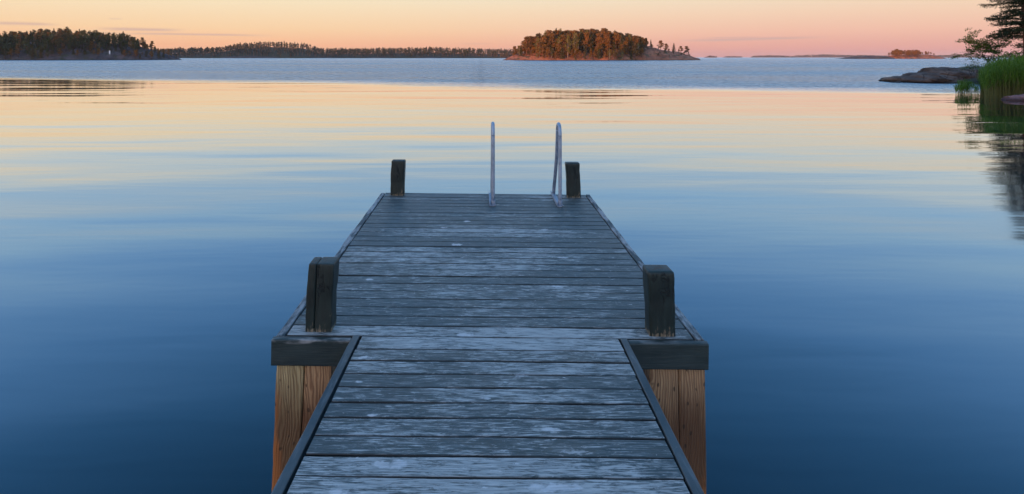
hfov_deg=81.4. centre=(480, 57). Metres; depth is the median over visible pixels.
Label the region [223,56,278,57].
shore rock
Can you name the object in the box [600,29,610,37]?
pine tree
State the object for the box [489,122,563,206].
swim ladder
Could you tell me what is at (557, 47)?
pine tree
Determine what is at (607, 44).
pine tree
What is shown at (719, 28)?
sky
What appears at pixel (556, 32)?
pine tree
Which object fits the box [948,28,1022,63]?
alder tree
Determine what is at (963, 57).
distant island
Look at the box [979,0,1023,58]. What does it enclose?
spruce tree
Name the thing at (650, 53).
island
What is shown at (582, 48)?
spruce tree
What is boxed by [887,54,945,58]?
islet
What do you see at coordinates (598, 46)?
pine tree
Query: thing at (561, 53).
spruce tree
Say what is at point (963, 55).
forest
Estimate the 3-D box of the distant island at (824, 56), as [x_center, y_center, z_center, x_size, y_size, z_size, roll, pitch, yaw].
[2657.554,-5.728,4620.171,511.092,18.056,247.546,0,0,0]
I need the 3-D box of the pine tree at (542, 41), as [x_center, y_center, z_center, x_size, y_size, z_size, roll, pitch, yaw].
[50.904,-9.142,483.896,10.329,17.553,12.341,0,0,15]
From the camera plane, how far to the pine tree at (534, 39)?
492.15 m
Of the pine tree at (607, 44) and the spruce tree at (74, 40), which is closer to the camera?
the pine tree at (607, 44)
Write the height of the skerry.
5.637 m
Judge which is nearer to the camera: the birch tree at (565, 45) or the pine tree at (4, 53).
the birch tree at (565, 45)
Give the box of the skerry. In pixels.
[839,56,894,58]
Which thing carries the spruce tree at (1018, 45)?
on the shore ground
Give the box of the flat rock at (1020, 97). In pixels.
[1001,94,1023,100]
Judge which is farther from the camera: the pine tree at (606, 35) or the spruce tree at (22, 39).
the spruce tree at (22, 39)
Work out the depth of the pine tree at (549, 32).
490.75 m
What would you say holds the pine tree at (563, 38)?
on the island at (650, 53)
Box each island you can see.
[504,46,699,59]
[750,56,791,57]
[792,55,850,57]
[940,56,994,57]
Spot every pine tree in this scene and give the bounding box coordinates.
[1,44,10,57]
[6,43,14,56]
[14,43,21,56]
[120,34,128,47]
[130,37,138,49]
[511,46,517,54]
[521,36,530,54]
[524,36,533,54]
[529,36,538,51]
[535,44,541,56]
[538,36,546,48]
[545,30,555,45]
[545,47,550,58]
[547,34,556,48]
[554,30,562,42]
[555,43,560,57]
[559,35,566,45]
[580,32,591,51]
[592,33,603,46]
[594,43,603,53]
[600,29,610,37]
[603,33,610,46]
[603,40,611,53]
[611,33,619,48]
[623,40,630,50]
[630,44,638,59]
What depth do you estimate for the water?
8.53 m
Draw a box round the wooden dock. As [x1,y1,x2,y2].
[271,159,708,493]
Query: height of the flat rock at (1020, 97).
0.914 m
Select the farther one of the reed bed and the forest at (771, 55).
the forest at (771, 55)
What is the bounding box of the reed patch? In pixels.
[953,78,975,94]
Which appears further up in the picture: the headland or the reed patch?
the headland
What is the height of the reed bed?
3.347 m
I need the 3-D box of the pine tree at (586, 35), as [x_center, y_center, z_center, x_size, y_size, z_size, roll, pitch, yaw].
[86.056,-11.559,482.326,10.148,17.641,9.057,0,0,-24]
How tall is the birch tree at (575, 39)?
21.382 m
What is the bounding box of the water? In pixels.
[0,57,1023,493]
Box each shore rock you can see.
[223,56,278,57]
[878,72,963,83]
[917,67,975,79]
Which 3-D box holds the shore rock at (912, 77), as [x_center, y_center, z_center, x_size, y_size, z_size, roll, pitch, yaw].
[44.767,2.809,59.988,6.778,2.511,7.913,0,0,0]
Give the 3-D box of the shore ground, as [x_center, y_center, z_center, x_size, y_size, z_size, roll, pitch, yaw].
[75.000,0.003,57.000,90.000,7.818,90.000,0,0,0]
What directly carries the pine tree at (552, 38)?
on the island at (650, 53)
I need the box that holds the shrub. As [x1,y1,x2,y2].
[957,60,982,74]
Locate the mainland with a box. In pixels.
[165,47,511,57]
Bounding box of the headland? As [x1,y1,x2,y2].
[0,40,181,59]
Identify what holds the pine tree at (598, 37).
on the island at (650, 53)
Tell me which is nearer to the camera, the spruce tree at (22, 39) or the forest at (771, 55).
the spruce tree at (22, 39)
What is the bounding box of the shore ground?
[958,66,983,84]
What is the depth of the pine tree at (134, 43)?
539.81 m
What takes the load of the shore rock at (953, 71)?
on the shore ground
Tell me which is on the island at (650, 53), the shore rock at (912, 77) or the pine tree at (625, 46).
the pine tree at (625, 46)
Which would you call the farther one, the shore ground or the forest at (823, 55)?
the forest at (823, 55)
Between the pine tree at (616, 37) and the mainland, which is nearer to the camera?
the pine tree at (616, 37)
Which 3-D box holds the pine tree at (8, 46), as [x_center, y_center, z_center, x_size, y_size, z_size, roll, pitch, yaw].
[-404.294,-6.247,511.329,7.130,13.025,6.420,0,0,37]
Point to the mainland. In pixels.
(285, 54)
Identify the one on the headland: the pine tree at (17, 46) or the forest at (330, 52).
the pine tree at (17, 46)
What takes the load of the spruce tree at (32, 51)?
on the headland
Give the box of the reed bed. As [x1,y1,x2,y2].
[977,51,1023,97]
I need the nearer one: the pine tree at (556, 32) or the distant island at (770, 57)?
the pine tree at (556, 32)
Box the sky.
[0,0,1022,56]
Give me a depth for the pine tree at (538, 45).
482.71 m
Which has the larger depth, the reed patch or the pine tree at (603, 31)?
the pine tree at (603, 31)
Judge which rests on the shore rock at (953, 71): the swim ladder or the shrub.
the shrub
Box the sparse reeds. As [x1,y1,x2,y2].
[955,80,981,95]
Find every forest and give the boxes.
[155,42,530,57]
[752,55,791,56]
[792,54,852,56]
[936,55,997,56]
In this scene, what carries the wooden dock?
in the water
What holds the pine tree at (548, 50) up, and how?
on the island at (650, 53)
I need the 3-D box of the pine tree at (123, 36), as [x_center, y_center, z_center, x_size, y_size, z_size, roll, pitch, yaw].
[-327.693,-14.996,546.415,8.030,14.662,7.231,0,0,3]
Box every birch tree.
[564,34,570,52]
[569,32,578,54]
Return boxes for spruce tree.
[20,35,24,48]
[29,43,34,56]
[72,34,77,48]
[559,46,564,58]
[578,30,584,52]
[586,30,593,52]
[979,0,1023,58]
[1009,6,1022,58]
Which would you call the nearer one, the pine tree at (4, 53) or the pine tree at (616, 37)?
the pine tree at (616, 37)
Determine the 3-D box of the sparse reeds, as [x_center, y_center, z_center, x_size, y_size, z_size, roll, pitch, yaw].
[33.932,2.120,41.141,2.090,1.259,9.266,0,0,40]
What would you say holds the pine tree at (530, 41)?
on the island at (650, 53)
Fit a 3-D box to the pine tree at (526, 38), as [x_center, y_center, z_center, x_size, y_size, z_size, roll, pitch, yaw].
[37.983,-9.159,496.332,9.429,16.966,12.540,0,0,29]
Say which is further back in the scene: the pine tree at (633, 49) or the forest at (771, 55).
the forest at (771, 55)
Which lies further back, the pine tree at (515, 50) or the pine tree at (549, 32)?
the pine tree at (515, 50)
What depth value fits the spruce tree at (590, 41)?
483.25 m

